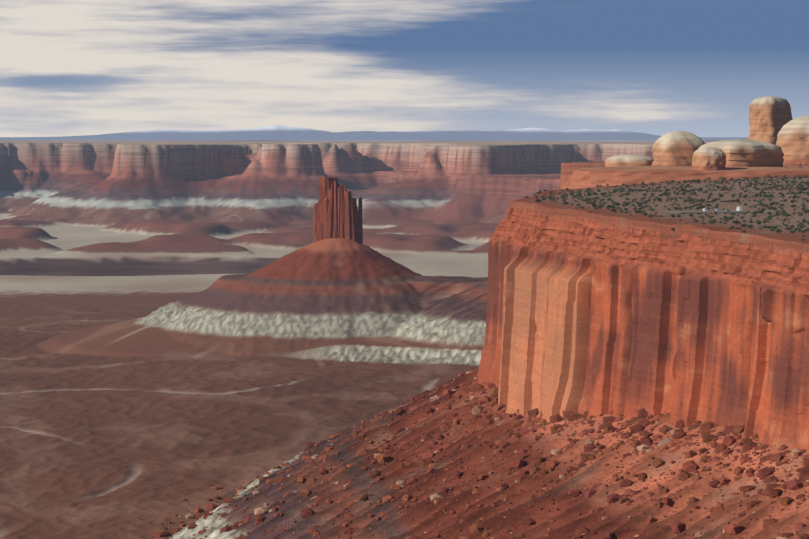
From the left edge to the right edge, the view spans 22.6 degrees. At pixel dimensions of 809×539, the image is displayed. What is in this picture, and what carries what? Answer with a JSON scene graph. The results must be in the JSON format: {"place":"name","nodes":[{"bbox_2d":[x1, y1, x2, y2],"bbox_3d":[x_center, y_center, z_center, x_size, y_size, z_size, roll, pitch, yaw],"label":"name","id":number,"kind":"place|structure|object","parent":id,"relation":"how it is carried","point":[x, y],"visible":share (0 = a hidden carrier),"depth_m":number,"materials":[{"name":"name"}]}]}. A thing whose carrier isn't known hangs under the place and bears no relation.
{"place":"outdoors","nodes":[
{"label":"outdoors","id":0,"kind":"place"},
{"bbox_2d":[0,125,747,140],"bbox_3d":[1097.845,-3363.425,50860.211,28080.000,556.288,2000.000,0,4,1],"label":"mountains","id":1,"kind":"structure","parent":0,"point":[275,132],"depth_m":51313.16,"materials":[{"name":"blue stone"}]},
{"bbox_2d":[0,140,808,538],"bbox_3d":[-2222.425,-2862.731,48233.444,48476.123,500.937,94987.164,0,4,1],"label":"desert terrain","id":2,"kind":"structure","parent":0,"point":[190,320],"depth_m":2998.98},
{"bbox_2d":[313,177,362,243],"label":"rock tower","id":3,"kind":"structure","parent":2,"relation":"on","point":[337,212],"depth_m":3374.14,"materials":[{"name":"red stone"}]},
{"bbox_2d":[123,369,808,538],"bbox_3d":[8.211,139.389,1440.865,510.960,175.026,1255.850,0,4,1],"label":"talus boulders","id":4,"kind":"object","parent":2,"relation":"on","point":[641,422],"visible":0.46,"depth_m":1169.67,"materials":[{"name":"brown stone"}]},
{"bbox_2d":[478,186,808,450],"bbox_3d":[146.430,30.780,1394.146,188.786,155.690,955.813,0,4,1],"label":"cliff wall","id":5,"kind":"structure","parent":2,"relation":"on","point":[591,318],"depth_m":1168.17,"materials":[{"name":"stone"}]},
{"bbox_2d":[524,160,808,239],"bbox_3d":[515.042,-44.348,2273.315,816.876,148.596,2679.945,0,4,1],"label":"juniper shrubs","id":6,"kind":"object","parent":2,"relation":"on","point":[801,225],"visible":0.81,"depth_m":1463.57,"materials":[{"name":"green plant"}]},
{"bbox_2d":[561,96,808,188],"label":"rock domes","id":7,"kind":"structure","parent":2,"relation":"on","point":[775,142],"depth_m":2845.44,"materials":[{"name":"beige stone"}]},
{"bbox_2d":[0,0,808,136],"label":"sky","id":8,"kind":"structure","parent":0,"point":[68,67],"materials":[{"name":"blue"}]},
{"bbox_2d":[667,211,775,212],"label":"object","id":9,"kind":"object","parent":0,"point":[711,211],"visible":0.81,"depth_m":1309.87,"materials":[{"name":"metal"}]}
]}

